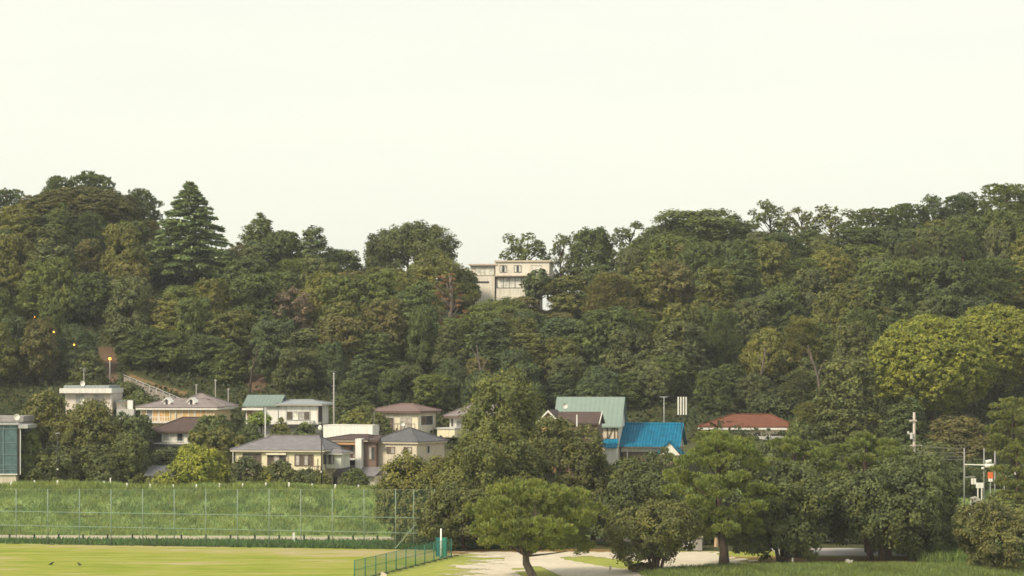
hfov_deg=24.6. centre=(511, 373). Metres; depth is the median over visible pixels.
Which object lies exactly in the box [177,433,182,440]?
window
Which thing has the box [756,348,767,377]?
dead tree
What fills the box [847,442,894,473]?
bush
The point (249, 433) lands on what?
bush
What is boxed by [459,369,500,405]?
broadleaf tree
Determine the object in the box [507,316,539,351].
broadleaf tree
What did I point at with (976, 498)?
pale boulder
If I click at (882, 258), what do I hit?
broadleaf tree
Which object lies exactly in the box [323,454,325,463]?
window
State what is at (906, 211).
pine tree
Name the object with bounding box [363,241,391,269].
broadleaf tree
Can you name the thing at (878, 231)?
broadleaf tree
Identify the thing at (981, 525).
tree
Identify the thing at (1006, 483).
pine tree
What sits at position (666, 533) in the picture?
shrub tree
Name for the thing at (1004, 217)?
broadleaf tree
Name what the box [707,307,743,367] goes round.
pine tree
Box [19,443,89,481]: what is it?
broadleaf tree
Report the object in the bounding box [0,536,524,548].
verge weeds
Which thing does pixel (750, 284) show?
broadleaf tree
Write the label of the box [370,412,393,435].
broadleaf tree
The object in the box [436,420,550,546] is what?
broadleaf tree
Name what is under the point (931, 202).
broadleaf tree
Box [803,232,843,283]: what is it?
broadleaf tree
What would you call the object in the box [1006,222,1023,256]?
broadleaf tree
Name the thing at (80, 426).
broadleaf tree
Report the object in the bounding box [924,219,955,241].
broadleaf tree
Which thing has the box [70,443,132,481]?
broadleaf tree
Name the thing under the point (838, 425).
column tree
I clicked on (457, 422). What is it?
window
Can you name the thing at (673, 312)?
broadleaf tree
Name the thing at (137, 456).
broadleaf tree
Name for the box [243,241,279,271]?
broadleaf tree
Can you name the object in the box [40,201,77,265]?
broadleaf tree
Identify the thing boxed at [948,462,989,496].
bush
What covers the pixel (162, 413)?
window
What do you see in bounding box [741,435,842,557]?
pine tree
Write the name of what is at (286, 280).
broadleaf tree
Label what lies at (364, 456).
balcony house
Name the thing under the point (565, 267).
broadleaf tree
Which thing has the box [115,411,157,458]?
broadleaf tree
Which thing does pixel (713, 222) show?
broadleaf tree
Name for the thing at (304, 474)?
bush
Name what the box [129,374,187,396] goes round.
earth bank
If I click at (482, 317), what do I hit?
broadleaf tree
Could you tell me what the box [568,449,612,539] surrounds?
broadleaf tree
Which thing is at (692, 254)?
broadleaf tree
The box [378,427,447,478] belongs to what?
beige house
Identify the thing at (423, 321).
broadleaf tree
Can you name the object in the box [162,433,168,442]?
window
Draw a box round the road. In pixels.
[772,548,908,555]
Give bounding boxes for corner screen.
[436,537,446,556]
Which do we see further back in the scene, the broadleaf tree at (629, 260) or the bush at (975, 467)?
the broadleaf tree at (629, 260)
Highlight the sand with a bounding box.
[438,552,757,575]
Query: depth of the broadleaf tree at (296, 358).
284.08 m
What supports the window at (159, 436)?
in the brown roofed cottage
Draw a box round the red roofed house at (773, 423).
[698,414,790,439]
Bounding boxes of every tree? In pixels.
[0,187,25,222]
[0,203,37,238]
[0,209,45,261]
[0,228,21,260]
[0,233,36,294]
[0,287,18,322]
[0,322,24,381]
[2,316,28,360]
[6,260,66,318]
[16,186,148,230]
[18,224,82,301]
[18,316,61,385]
[19,388,75,448]
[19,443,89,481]
[20,428,48,481]
[36,255,79,320]
[36,301,70,340]
[38,210,83,245]
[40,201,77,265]
[42,175,72,191]
[45,398,127,480]
[52,323,98,376]
[64,170,115,231]
[64,351,110,398]
[65,271,116,325]
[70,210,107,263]
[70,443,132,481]
[72,349,110,384]
[73,238,108,277]
[84,208,115,240]
[96,222,152,277]
[101,275,156,348]
[103,259,160,324]
[103,428,152,484]
[106,220,153,264]
[113,326,167,368]
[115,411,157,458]
[119,188,164,240]
[136,220,162,246]
[144,181,235,285]
[145,294,190,346]
[147,330,194,370]
[161,283,196,326]
[163,443,231,485]
[173,295,215,354]
[179,333,228,376]
[187,413,241,451]
[187,424,247,479]
[193,277,231,329]
[204,309,270,356]
[208,338,253,383]
[214,249,242,278]
[221,254,281,299]
[223,242,246,251]
[227,273,288,328]
[232,245,270,277]
[237,212,282,262]
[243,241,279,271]
[247,317,296,376]
[248,347,258,392]
[254,269,301,314]
[264,230,301,271]
[270,287,314,332]
[271,347,316,393]
[276,328,328,372]
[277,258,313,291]
[291,225,334,275]
[292,270,342,330]
[294,253,330,316]
[309,295,364,355]
[312,274,375,330]
[313,313,370,383]
[313,341,346,389]
[318,248,367,273]
[322,262,342,275]
[335,380,381,410]
[335,404,377,424]
[337,269,367,301]
[337,354,383,395]
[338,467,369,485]
[344,330,411,384]
[356,268,402,330]
[360,266,401,290]
[360,298,412,354]
[361,219,462,280]
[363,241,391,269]
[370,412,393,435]
[373,467,420,530]
[374,267,416,296]
[376,368,414,407]
[377,449,480,543]
[388,280,445,348]
[392,288,439,327]
[394,364,430,403]
[404,305,442,372]
[405,248,481,310]
[409,264,448,321]
[411,373,457,409]
[413,478,499,550]
[430,317,469,377]
[433,358,466,400]
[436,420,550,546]
[438,316,474,355]
[443,268,481,313]
[455,356,492,390]
[458,364,554,479]
[459,296,532,319]
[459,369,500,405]
[460,311,519,352]
[460,318,518,372]
[462,476,608,575]
[472,345,487,372]
[491,348,535,390]
[492,329,549,379]
[498,232,555,274]
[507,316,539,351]
[510,310,548,331]
[511,296,549,320]
[512,362,546,402]
[513,415,614,535]
[531,335,579,383]
[537,316,592,359]
[539,274,587,316]
[542,232,576,278]
[545,371,576,404]
[548,312,574,332]
[548,354,587,393]
[567,226,614,281]
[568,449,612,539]
[573,305,641,372]
[574,365,625,396]
[575,264,612,306]
[575,366,607,395]
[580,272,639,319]
[587,270,627,307]
[588,450,686,541]
[598,328,653,375]
[603,497,704,569]
[604,220,650,268]
[608,272,636,298]
[608,371,651,407]
[612,247,647,276]
[624,208,755,251]
[625,261,674,330]
[626,359,679,402]
[627,258,695,318]
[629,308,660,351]
[634,237,676,266]
[640,355,688,400]
[642,320,714,384]
[643,232,690,269]
[647,301,708,354]
[659,428,783,563]
[670,243,712,292]
[671,359,693,398]
[672,228,706,252]
[677,241,714,305]
[691,264,745,326]
[691,367,732,415]
[694,304,729,365]
[698,229,727,258]
[707,241,726,267]
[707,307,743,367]
[707,363,746,393]
[711,253,771,314]
[717,239,757,288]
[727,457,833,563]
[730,295,784,348]
[732,230,755,241]
[732,373,773,408]
[738,326,795,381]
[740,230,780,269]
[740,387,800,417]
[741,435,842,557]
[747,198,790,233]
[750,240,791,293]
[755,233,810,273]
[755,290,808,343]
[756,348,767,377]
[769,281,809,319]
[772,229,795,253]
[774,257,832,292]
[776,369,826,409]
[779,206,819,245]
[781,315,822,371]
[784,419,820,447]
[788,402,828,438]
[789,268,833,317]
[794,226,822,257]
[794,321,838,374]
[796,357,825,399]
[801,204,854,242]
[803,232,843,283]
[806,345,824,396]
[807,291,850,362]
[810,243,856,287]
[811,354,889,446]
[816,455,947,560]
[821,430,910,552]
[827,281,891,324]
[828,320,875,398]
[832,227,868,261]
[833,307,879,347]
[834,243,891,282]
[836,206,913,244]
[843,259,913,321]
[851,315,883,343]
[853,255,895,291]
[861,225,902,258]
[866,313,998,430]
[868,451,968,554]
[873,397,936,450]
[876,203,929,229]
[877,230,918,257]
[879,301,916,355]
[890,237,941,293]
[891,256,928,312]
[902,227,918,235]
[910,255,979,317]
[913,224,951,256]
[913,297,945,318]
[914,227,952,277]
[917,193,947,224]
[923,414,1001,466]
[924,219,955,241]
[939,191,984,229]
[945,213,986,259]
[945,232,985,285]
[950,296,1001,336]
[951,498,1023,571]
[955,303,1023,403]
[956,257,1023,308]
[963,183,1023,223]
[976,274,1023,309]
[980,226,1014,275]
[981,208,1015,254]
[983,396,1023,466]
[989,438,1023,513]
[995,406,1023,453]
[1002,208,1023,237]
[1004,234,1023,276]
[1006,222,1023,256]
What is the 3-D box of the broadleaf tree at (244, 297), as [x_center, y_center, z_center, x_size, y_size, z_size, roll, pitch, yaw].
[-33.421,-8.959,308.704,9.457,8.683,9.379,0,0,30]
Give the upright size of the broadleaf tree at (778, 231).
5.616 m
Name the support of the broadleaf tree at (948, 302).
on the terrain at (446, 450)
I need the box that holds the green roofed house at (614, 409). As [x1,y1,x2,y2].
[555,397,627,460]
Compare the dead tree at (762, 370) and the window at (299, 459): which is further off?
the dead tree at (762, 370)
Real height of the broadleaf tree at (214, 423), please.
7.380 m
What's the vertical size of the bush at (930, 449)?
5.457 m
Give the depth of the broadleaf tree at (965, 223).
329.98 m
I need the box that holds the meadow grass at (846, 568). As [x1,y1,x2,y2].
[638,560,1023,575]
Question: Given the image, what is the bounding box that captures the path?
[0,535,997,542]
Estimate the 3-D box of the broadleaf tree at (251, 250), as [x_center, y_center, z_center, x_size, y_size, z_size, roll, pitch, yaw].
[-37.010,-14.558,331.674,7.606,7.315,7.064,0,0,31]
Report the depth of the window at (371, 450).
245.94 m
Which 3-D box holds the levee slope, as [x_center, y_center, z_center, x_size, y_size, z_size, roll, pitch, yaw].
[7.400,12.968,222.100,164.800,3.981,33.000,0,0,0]
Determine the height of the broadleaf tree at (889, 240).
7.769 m
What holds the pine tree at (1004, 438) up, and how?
on the terrain at (446, 450)
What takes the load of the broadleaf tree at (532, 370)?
on the terrain at (446, 450)
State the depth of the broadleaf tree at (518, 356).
283.22 m
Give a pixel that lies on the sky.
(483, 121)
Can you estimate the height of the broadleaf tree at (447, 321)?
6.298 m
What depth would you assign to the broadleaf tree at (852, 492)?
185.01 m
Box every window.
[76,394,84,404]
[94,394,103,403]
[146,410,158,420]
[154,433,161,442]
[159,410,169,420]
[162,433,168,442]
[169,433,175,442]
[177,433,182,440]
[182,410,194,416]
[195,410,205,416]
[242,453,260,468]
[267,455,285,465]
[286,411,308,419]
[294,454,312,465]
[318,406,321,421]
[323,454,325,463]
[328,454,333,463]
[350,445,354,457]
[368,447,374,459]
[386,417,393,429]
[386,447,394,453]
[400,417,411,429]
[403,447,411,452]
[420,415,432,425]
[456,421,463,427]
[475,267,493,274]
[497,277,521,287]
[500,265,506,271]
[514,265,520,271]
[531,265,540,270]
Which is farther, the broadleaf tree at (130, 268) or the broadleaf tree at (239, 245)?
the broadleaf tree at (239, 245)
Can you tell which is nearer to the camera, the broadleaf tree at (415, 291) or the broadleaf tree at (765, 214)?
the broadleaf tree at (415, 291)
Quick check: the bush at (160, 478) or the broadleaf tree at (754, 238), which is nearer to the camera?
the bush at (160, 478)
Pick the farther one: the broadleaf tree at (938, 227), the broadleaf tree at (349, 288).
the broadleaf tree at (938, 227)
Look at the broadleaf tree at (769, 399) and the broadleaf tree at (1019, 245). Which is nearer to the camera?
the broadleaf tree at (769, 399)
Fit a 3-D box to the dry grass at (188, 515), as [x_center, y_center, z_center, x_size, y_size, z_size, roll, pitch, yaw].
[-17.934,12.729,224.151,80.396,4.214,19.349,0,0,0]
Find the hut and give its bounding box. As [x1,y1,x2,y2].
[683,536,702,549]
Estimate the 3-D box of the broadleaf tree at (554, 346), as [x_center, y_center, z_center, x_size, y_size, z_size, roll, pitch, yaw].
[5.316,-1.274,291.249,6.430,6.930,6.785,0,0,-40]
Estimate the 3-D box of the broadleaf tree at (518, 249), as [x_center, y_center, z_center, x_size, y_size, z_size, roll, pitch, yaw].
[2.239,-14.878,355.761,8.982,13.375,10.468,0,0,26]
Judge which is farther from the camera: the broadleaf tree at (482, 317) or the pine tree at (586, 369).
the broadleaf tree at (482, 317)
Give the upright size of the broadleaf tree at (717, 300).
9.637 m
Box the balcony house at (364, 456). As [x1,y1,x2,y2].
[327,434,383,485]
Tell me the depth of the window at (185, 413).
264.31 m
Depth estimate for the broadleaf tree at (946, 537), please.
187.63 m
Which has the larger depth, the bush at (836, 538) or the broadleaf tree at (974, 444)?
the broadleaf tree at (974, 444)
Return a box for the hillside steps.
[124,375,178,400]
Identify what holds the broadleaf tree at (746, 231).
on the terrain at (446, 450)
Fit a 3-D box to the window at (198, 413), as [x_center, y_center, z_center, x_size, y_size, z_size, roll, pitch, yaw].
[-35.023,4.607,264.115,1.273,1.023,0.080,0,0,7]
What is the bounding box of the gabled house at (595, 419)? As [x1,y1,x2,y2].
[538,409,604,476]
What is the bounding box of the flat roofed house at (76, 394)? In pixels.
[59,381,123,416]
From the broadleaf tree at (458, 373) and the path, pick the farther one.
the broadleaf tree at (458, 373)
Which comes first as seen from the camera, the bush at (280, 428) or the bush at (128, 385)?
the bush at (280, 428)
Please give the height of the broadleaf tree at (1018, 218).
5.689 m
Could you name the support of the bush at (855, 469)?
on the terrain at (446, 450)
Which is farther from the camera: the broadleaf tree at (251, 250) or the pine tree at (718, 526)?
the broadleaf tree at (251, 250)
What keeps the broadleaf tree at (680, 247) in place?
on the terrain at (446, 450)
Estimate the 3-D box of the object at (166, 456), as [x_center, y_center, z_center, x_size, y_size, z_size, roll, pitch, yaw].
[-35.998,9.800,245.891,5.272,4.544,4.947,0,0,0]
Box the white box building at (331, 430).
[323,424,384,437]
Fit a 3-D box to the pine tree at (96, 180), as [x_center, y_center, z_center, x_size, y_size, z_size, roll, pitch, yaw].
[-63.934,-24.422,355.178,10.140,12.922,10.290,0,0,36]
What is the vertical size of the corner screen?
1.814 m
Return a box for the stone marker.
[714,537,717,546]
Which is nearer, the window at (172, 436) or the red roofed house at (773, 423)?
the window at (172, 436)
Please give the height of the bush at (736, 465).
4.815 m
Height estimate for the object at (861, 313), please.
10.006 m
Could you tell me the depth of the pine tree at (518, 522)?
169.68 m
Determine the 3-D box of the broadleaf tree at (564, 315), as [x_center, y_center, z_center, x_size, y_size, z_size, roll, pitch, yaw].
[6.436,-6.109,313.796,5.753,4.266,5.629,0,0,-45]
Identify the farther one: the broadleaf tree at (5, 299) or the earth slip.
the broadleaf tree at (5, 299)
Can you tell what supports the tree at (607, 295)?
on the terrain at (446, 450)
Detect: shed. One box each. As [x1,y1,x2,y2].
[115,400,134,418]
[144,465,176,484]
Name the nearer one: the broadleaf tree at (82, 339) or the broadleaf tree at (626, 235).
the broadleaf tree at (82, 339)
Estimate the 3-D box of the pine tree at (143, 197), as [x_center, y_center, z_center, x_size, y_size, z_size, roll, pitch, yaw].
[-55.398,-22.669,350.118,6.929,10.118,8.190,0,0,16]
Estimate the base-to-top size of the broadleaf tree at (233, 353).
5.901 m
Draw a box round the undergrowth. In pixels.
[0,235,1023,449]
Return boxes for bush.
[111,377,141,397]
[122,390,155,413]
[143,469,179,484]
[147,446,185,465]
[227,456,264,482]
[236,420,263,442]
[253,465,278,483]
[264,459,298,483]
[268,417,290,435]
[287,468,322,484]
[288,421,319,434]
[302,470,332,485]
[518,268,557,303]
[627,561,649,571]
[697,482,747,544]
[721,447,766,484]
[749,440,791,473]
[785,417,810,439]
[796,440,848,474]
[820,442,862,479]
[823,530,855,542]
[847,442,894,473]
[877,443,918,463]
[894,444,919,459]
[916,440,963,466]
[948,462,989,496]
[959,457,1000,487]
[982,488,1023,537]
[986,463,1023,491]
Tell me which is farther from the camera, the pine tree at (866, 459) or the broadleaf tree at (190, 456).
the broadleaf tree at (190, 456)
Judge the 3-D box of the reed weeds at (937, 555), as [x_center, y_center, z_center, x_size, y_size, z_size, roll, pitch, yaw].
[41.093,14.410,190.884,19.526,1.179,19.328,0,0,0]
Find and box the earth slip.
[97,347,268,392]
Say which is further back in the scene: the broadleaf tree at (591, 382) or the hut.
the broadleaf tree at (591, 382)
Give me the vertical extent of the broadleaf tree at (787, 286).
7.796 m
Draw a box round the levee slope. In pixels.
[0,485,1023,543]
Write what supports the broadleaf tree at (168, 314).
on the terrain at (446, 450)
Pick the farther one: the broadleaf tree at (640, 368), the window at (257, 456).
the broadleaf tree at (640, 368)
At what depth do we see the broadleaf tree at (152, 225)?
344.55 m
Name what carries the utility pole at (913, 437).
on the terrain at (446, 450)
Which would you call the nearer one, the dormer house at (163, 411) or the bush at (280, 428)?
the bush at (280, 428)
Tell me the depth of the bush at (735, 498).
204.71 m
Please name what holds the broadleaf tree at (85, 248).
on the terrain at (446, 450)
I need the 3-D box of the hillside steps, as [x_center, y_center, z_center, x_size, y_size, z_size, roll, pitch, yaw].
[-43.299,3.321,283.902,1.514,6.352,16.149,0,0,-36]
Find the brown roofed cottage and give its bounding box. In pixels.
[149,417,209,456]
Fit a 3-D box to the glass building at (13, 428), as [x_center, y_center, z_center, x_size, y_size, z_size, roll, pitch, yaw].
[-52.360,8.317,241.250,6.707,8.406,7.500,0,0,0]
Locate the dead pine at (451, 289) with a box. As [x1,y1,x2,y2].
[432,272,469,325]
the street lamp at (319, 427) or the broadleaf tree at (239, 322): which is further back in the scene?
the broadleaf tree at (239, 322)
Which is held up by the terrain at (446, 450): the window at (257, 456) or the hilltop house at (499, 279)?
the hilltop house at (499, 279)
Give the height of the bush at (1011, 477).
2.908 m
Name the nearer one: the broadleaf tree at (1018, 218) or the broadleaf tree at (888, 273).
the broadleaf tree at (888, 273)
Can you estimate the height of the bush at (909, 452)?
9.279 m
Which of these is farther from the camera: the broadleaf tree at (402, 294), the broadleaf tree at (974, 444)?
the broadleaf tree at (402, 294)
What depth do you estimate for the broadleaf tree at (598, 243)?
352.26 m
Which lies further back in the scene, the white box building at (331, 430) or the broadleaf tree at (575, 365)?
the broadleaf tree at (575, 365)
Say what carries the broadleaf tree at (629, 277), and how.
on the terrain at (446, 450)
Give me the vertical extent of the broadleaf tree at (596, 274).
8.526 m
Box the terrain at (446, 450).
[0,246,1023,575]
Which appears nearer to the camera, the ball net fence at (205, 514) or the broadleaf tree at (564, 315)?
the ball net fence at (205, 514)
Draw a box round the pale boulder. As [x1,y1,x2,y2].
[969,496,979,513]
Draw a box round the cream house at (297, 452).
[229,435,353,483]
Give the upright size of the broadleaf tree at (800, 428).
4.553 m
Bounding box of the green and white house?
[242,395,332,436]
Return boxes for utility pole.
[331,371,335,423]
[907,412,921,454]
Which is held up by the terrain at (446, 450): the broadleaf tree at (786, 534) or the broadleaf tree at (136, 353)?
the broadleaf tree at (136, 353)
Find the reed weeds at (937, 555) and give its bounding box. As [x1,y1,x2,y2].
[892,538,1023,562]
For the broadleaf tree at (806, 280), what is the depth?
311.74 m
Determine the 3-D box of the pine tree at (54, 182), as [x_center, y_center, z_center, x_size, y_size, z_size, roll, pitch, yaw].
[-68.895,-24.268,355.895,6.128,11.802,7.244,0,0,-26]
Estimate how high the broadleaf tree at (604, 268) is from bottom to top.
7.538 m
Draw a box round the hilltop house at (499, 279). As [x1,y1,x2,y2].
[468,260,555,309]
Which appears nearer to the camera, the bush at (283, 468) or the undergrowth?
the bush at (283, 468)
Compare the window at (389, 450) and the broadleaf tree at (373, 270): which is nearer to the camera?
the window at (389, 450)
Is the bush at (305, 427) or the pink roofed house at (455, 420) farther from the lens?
the pink roofed house at (455, 420)
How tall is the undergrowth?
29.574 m
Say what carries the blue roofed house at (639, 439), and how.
on the terrain at (446, 450)
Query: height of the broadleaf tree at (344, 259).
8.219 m
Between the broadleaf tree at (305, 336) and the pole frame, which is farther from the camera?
the broadleaf tree at (305, 336)
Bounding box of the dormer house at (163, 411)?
[135,393,238,427]
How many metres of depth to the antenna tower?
245.88 m
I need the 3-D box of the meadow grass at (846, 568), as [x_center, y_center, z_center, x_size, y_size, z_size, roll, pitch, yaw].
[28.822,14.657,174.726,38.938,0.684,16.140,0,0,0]
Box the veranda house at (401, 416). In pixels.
[372,403,461,436]
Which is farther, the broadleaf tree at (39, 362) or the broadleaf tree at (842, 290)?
the broadleaf tree at (842, 290)
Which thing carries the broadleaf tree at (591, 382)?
on the terrain at (446, 450)
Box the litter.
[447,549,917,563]
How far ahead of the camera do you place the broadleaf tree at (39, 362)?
290.15 m
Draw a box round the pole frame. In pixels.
[964,448,995,504]
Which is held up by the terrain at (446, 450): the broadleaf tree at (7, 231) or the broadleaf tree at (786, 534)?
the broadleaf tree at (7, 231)
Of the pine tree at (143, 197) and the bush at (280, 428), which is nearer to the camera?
the bush at (280, 428)
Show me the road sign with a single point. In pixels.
(990, 476)
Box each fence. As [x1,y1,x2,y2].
[0,489,434,548]
[354,538,451,575]
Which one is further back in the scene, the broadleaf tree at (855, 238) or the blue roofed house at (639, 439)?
the broadleaf tree at (855, 238)
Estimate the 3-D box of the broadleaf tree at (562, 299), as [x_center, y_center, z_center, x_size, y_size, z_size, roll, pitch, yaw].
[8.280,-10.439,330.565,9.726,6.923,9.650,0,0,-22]
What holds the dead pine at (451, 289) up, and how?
on the terrain at (446, 450)
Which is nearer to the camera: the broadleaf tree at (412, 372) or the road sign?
the road sign
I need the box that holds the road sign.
[988,472,992,494]
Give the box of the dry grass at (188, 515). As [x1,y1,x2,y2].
[0,481,383,534]
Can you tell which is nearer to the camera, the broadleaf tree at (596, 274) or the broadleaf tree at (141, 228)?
the broadleaf tree at (596, 274)
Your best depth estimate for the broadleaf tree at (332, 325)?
288.74 m
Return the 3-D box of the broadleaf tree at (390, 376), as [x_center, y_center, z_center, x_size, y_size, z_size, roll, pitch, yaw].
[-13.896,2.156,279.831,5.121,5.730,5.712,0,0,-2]
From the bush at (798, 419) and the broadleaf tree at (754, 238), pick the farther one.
the broadleaf tree at (754, 238)
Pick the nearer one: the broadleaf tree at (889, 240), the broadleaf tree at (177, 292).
the broadleaf tree at (177, 292)
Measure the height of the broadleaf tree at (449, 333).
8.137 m
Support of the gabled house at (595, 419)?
on the terrain at (446, 450)
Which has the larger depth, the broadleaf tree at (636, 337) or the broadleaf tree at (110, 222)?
the broadleaf tree at (110, 222)
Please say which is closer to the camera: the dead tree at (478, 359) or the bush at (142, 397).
the bush at (142, 397)
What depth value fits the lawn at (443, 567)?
183.89 m
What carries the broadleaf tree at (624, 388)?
on the terrain at (446, 450)
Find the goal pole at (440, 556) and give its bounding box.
[439,528,441,557]
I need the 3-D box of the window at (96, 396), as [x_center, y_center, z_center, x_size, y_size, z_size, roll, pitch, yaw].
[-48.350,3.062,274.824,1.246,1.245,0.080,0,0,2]
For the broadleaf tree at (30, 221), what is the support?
on the terrain at (446, 450)
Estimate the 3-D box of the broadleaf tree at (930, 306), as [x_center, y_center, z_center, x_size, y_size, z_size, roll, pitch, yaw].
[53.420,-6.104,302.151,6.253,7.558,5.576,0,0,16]
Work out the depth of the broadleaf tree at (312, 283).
312.13 m
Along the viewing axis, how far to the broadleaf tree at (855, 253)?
328.31 m
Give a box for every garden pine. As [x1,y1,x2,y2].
[246,410,272,432]
[651,446,689,500]
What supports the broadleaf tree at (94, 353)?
on the terrain at (446, 450)
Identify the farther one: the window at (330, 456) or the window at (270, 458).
the window at (330, 456)
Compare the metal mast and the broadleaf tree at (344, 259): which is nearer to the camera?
the metal mast
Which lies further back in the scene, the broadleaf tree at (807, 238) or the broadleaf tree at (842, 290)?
the broadleaf tree at (807, 238)
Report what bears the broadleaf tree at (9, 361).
on the terrain at (446, 450)
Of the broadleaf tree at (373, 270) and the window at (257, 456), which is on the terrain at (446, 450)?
the broadleaf tree at (373, 270)
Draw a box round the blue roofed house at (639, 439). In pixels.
[602,422,686,476]
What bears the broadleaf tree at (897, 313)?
on the terrain at (446, 450)
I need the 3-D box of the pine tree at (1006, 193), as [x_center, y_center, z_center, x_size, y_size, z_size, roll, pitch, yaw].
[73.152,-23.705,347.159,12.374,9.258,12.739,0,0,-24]
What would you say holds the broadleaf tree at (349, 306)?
on the terrain at (446, 450)
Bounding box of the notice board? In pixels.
[976,483,983,499]
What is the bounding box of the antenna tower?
[677,397,686,468]
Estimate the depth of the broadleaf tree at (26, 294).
311.83 m
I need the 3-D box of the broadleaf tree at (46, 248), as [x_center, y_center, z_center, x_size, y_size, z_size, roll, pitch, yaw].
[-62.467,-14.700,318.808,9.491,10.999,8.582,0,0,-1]
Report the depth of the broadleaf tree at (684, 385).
282.96 m
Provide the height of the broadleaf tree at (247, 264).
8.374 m
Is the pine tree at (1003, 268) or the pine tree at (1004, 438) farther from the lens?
the pine tree at (1003, 268)
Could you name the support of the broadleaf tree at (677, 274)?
on the terrain at (446, 450)
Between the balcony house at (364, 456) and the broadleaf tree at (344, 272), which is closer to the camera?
the balcony house at (364, 456)
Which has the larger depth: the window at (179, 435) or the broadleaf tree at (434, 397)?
the broadleaf tree at (434, 397)
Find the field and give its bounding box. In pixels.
[0,544,463,575]
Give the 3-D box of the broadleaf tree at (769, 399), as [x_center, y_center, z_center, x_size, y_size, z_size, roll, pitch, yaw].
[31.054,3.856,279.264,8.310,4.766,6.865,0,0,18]
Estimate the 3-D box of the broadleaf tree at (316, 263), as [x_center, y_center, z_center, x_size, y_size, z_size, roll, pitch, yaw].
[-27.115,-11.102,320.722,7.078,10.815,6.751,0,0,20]
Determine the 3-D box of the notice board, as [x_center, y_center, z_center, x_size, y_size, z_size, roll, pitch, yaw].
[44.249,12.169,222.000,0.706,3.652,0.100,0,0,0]
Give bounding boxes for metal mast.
[264,408,265,436]
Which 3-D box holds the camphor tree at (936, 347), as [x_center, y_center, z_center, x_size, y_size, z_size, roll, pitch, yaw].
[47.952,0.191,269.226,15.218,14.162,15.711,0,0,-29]
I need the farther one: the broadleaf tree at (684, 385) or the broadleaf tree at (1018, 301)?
the broadleaf tree at (1018, 301)
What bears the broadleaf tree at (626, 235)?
on the terrain at (446, 450)
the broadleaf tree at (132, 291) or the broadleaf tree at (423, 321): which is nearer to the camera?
the broadleaf tree at (423, 321)
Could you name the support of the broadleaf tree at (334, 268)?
on the terrain at (446, 450)
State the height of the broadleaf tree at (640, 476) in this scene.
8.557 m
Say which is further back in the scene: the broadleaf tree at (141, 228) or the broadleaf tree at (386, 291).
the broadleaf tree at (141, 228)
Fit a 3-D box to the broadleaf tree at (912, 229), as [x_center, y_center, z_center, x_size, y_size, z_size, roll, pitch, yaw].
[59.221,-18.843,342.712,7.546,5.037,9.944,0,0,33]
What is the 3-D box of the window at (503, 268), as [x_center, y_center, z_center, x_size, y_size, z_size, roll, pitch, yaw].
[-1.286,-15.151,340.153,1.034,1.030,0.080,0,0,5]
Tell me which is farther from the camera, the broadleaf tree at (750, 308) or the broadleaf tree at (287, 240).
the broadleaf tree at (287, 240)
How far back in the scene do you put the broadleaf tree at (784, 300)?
302.61 m
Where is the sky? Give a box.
[0,0,1023,309]
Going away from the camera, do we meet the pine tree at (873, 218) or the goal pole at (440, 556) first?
the goal pole at (440, 556)
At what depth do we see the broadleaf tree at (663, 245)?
332.45 m
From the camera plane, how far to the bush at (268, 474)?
237.26 m
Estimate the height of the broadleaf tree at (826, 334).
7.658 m
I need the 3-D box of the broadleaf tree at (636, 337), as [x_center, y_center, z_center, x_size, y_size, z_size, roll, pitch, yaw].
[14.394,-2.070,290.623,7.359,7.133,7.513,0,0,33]
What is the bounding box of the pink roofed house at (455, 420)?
[443,404,502,429]
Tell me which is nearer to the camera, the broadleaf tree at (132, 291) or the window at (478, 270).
the broadleaf tree at (132, 291)
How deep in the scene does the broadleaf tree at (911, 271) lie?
312.37 m
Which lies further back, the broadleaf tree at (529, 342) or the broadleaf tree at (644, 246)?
the broadleaf tree at (644, 246)
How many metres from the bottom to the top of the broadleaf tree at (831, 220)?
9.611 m
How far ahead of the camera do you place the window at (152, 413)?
264.76 m
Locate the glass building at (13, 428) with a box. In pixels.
[0,414,36,483]
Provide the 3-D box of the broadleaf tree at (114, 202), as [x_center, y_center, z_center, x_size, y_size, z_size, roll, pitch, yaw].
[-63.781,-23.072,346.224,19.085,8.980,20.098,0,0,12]
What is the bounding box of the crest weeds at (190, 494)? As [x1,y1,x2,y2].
[0,482,439,502]
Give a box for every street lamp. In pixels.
[55,433,59,478]
[318,419,321,484]
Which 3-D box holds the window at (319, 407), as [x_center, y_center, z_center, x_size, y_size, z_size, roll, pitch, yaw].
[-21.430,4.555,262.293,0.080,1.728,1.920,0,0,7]
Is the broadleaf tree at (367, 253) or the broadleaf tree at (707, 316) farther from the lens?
the broadleaf tree at (367, 253)
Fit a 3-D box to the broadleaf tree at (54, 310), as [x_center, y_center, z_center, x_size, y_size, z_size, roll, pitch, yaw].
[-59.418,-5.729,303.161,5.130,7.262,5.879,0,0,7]
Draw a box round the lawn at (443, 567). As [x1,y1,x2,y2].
[377,551,1014,575]

